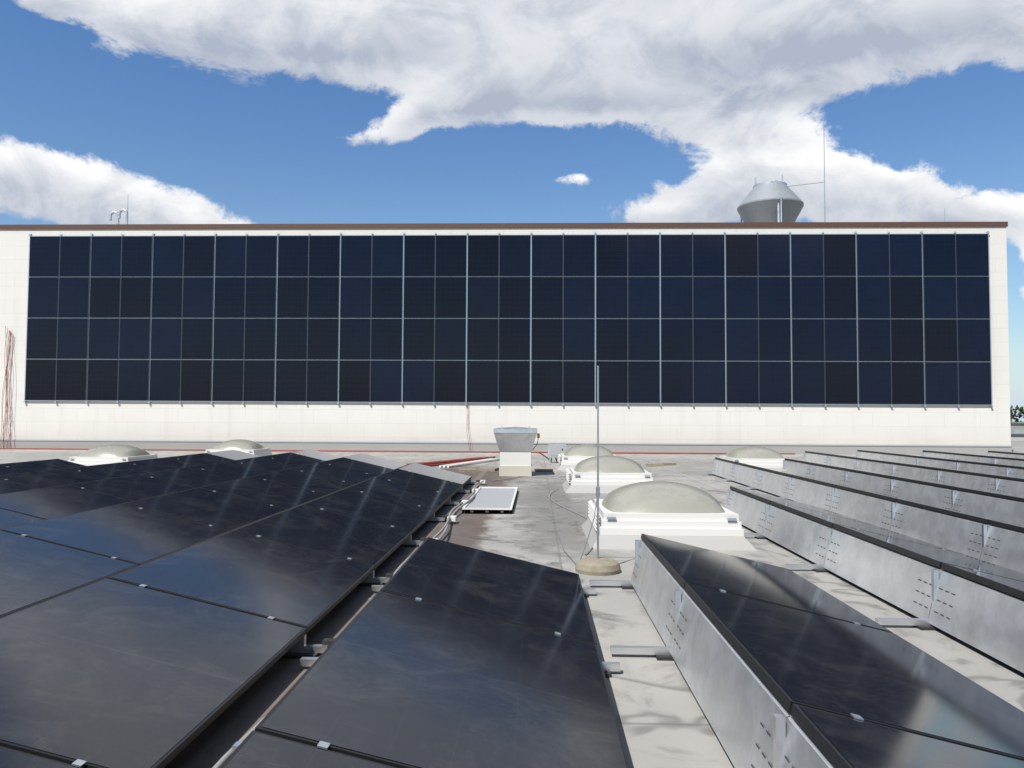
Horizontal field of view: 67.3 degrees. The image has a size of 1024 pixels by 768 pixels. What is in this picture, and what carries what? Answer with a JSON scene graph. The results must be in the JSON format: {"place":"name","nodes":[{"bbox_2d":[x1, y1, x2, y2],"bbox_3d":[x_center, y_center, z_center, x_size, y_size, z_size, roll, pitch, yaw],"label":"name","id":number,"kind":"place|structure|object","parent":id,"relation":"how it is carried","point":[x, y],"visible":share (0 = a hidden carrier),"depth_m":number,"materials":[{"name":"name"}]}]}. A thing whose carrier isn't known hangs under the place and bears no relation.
{"place":"outdoors","nodes":[
{"label":"outdoors","id":0,"kind":"place"},
{"bbox_2d":[0,441,1023,767],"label":"roof","id":1,"kind":"structure","parent":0,"point":[662,719],"depth_m":5.14,"materials":[{"name":"grey concrete"}]},
{"bbox_2d":[0,459,84,475],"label":"solar panel row","id":2,"kind":"object","parent":1,"relation":"on","point":[25,467],"visible":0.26,"depth_m":14.09,"materials":[{"name":"black glass"}]},
{"bbox_2d":[68,444,157,465],"bbox_3d":[-9.220,1.693,17.858,1.610,0.596,1.610,0,-2,2],"label":"skylight","id":3,"kind":"object","parent":1,"relation":"on","point":[108,454],"visible":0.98,"depth_m":17.32,"materials":[{"name":"grey plastic"}]},
{"bbox_2d":[0,450,260,493],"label":"solar panel row","id":4,"kind":"object","parent":1,"relation":"on","point":[12,483],"visible":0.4,"depth_m":13.10,"materials":[{"name":"black glass"}]},
{"bbox_2d":[0,449,341,528],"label":"solar panel row","id":5,"kind":"object","parent":1,"relation":"on","point":[26,507],"visible":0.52,"depth_m":10.32,"materials":[{"name":"black glass"}]},
{"bbox_2d":[0,453,407,617],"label":"solar panel row","id":6,"kind":"object","parent":1,"relation":"on","point":[43,560],"visible":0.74,"depth_m":6.88,"materials":[{"name":"black glass"}]},
{"bbox_2d":[205,439,271,455],"bbox_3d":[-7.739,1.866,21.808,1.610,0.596,1.610,0,-2,2],"label":"skylight","id":7,"kind":"object","parent":1,"relation":"on","point":[250,447],"visible":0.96,"depth_m":21.34,"materials":[{"name":"grey plastic"}]},
{"bbox_2d":[0,463,476,767],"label":"solar panel row","id":8,"kind":"object","parent":1,"relation":"on","point":[163,662],"visible":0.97,"depth_m":3.69,"materials":[{"name":"black glass"}]},
{"bbox_2d":[212,480,485,767],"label":"electrical cables","id":9,"kind":"object","parent":1,"relation":"on","point":[325,641],"visible":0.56,"depth_m":7.70,"materials":[{"name":"grey plastic"}]},
{"bbox_2d":[0,326,794,453],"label":"red cables","id":10,"kind":"object","parent":1,"relation":"on","point":[5,379],"visible":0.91,"depth_m":27.34,"materials":[{"name":"red plastic"}]},
{"bbox_2d":[219,537,628,767],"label":"solar panel row","id":11,"kind":"object","parent":1,"relation":"on","point":[436,653],"visible":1,"depth_m":2.91,"materials":[{"name":"black glass"}]},
{"bbox_2d":[408,456,499,467],"bbox_3d":[-1.402,2.081,20.339,0.979,0.106,5.202,-1,-3,27],"label":"conduit stack","id":12,"kind":"object","parent":1,"relation":"on","point":[454,463],"visible":0.66,"depth_m":20.39,"materials":[{"name":"white plastic"}]},
{"bbox_2d":[462,487,517,513],"bbox_3d":[-0.279,1.743,11.702,0.660,0.075,3.102,0,-2,2],"label":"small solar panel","id":13,"kind":"object","parent":1,"relation":"on","point":[493,500],"visible":0.96,"depth_m":11.13,"materials":[{"name":"grey"}]},
{"bbox_2d":[494,426,539,475],"bbox_3d":[0.114,1.465,16.959,0.995,1.075,0.940,0,-2,2],"label":"roof fan","id":14,"kind":"object","parent":1,"relation":"on","point":[515,445],"visible":0.99,"depth_m":16.59},
{"bbox_2d":[539,443,565,462],"bbox_3d":[1.346,2.039,24.244,1.024,0.550,5.722,0,-2,2],"label":"combiner box","id":15,"kind":"object","parent":1,"relation":"on","point":[555,449],"visible":0.74,"depth_m":21.40,"materials":[{"name":"metal"}]},
{"bbox_2d":[458,462,675,554],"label":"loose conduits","id":16,"kind":"object","parent":1,"relation":"on","point":[542,469],"visible":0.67,"depth_m":17.84,"materials":[{"name":"grey rubber"}]},
{"bbox_2d":[556,444,615,469],"bbox_3d":[1.913,1.811,19.288,1.610,0.596,1.610,0,-2,2],"label":"skylight","id":17,"kind":"object","parent":1,"relation":"on","point":[571,457],"visible":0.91,"depth_m":18.73,"materials":[{"name":"grey plastic"}]},
{"bbox_2d":[555,366,620,575],"bbox_3d":[0.577,0.752,7.610,0.375,1.720,2.704,1,-2,-7],"label":"lightning rod","id":18,"kind":"object","parent":1,"relation":"on","point":[597,565],"visible":1,"depth_m":6.38,"materials":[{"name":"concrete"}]},
{"bbox_2d":[562,455,652,492],"bbox_3d":[1.732,1.580,13.796,1.610,0.596,1.610,0,-2,2],"label":"skylight","id":19,"kind":"object","parent":1,"relation":"on","point":[615,472],"visible":0.96,"depth_m":13.14,"materials":[{"name":"grey plastic"}]},
{"bbox_2d":[581,481,756,550],"bbox_3d":[1.601,1.349,8.302,1.610,0.596,1.610,0,-2,2],"label":"skylight","id":20,"kind":"object","parent":1,"relation":"on","point":[629,514],"visible":0.99,"depth_m":7.64,"materials":[{"name":"grey plastic"}]},
{"bbox_2d":[720,446,788,471],"bbox_3d":[5.864,1.806,18.658,1.610,0.596,1.610,0,-2,2],"label":"skylight","id":21,"kind":"object","parent":1,"relation":"on","point":[763,457],"visible":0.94,"depth_m":18.08,"materials":[{"name":"grey plastic"}]},
{"bbox_2d":[589,534,1023,767],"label":"solar panel row","id":22,"kind":"object","parent":1,"relation":"on","point":[759,653],"visible":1,"depth_m":3.04,"materials":[{"name":"black glass"}]},
{"bbox_2d":[698,457,1023,572],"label":"solar panel row","id":23,"kind":"object","parent":1,"relation":"on","point":[996,543],"visible":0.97,"depth_m":8.36,"materials":[{"name":"silver glass"}]},
{"bbox_2d":[725,486,1023,672],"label":"solar panel row","id":24,"kind":"object","parent":1,"relation":"on","point":[976,603],"visible":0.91,"depth_m":5.27,"materials":[{"name":"silver glass"}]},
{"bbox_2d":[781,458,1023,527],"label":"solar panel row","id":25,"kind":"object","parent":1,"relation":"on","point":[1006,509],"visible":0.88,"depth_m":10.81,"materials":[{"name":"silver glass"}]},
{"bbox_2d":[803,451,1023,497],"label":"solar panel row","id":26,"kind":"object","parent":1,"relation":"on","point":[1007,486],"visible":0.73,"depth_m":14.06,"materials":[{"name":"silver glass"}]},
{"bbox_2d":[856,450,1023,478],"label":"solar panel row","id":27,"kind":"object","parent":1,"relation":"on","point":[993,469],"visible":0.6,"depth_m":16.79,"materials":[{"name":"silver glass"}]},
{"bbox_2d":[921,450,1023,466],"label":"solar panel row","id":28,"kind":"object","parent":1,"relation":"on","point":[983,459],"visible":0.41,"depth_m":18.93,"materials":[{"name":"silver glass"}]},
{"bbox_2d":[987,451,1023,458],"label":"solar panel row","id":29,"kind":"object","parent":1,"relation":"on","point":[1006,454],"visible":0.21,"depth_m":20.65,"materials":[{"name":"silver glass"}]},
{"bbox_2d":[0,0,1023,421],"label":"sky","id":30,"kind":"structure","parent":0,"point":[164,111],"materials":[{"name":"blue"}]},
{"label":"ground","id":31,"kind":"structure","parent":0,"visible":0},
{"bbox_2d":[0,222,1011,454],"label":"building wall","id":32,"kind":"structure","parent":31,"relation":"on","point":[845,429],"depth_m":27.75,"materials":[{"name":"white paint"}]},
{"bbox_2d":[109,207,620,223],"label":"vent pipes","id":33,"kind":"object","parent":32,"relation":"on","point":[118,214],"visible":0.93,"depth_m":30.29,"materials":[{"name":"metal"}]},
{"bbox_2d":[23,231,992,406],"bbox_3d":[-0.479,-2.380,27.812,34.881,6.259,0.083,0,-2,2],"label":"solar panel array","id":34,"kind":"object","parent":32,"relation":"attached to","point":[855,318],"visible":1,"depth_m":27.76,"materials":[{"name":"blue glass"}]},
{"bbox_2d":[737,113,824,221],"bbox_3d":[10.964,-8.212,32.186,3.175,6.201,2.636,2,-3,-33],"label":"roof vent","id":35,"kind":"object","parent":32,"relation":"on","point":[775,201],"visible":0.64,"depth_m":31.12,"materials":[{"name":"metal"}]},
{"bbox_2d":[1010,405,1023,422],"bbox_3d":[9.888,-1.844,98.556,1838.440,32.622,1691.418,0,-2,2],"label":"tree belt","id":36,"kind":"object","parent":31,"relation":"on","point":[1014,415],"visible":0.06,"depth_m":852.28,"materials":[{"name":"green plant"}]},
{"bbox_2d":[1011,423,1023,440],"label":"neighbouring halls","id":37,"kind":"object","parent":31,"relation":"on","point":[1017,431],"visible":0.2,"depth_m":215.56,"materials":[{"name":"grey"}]}
]}

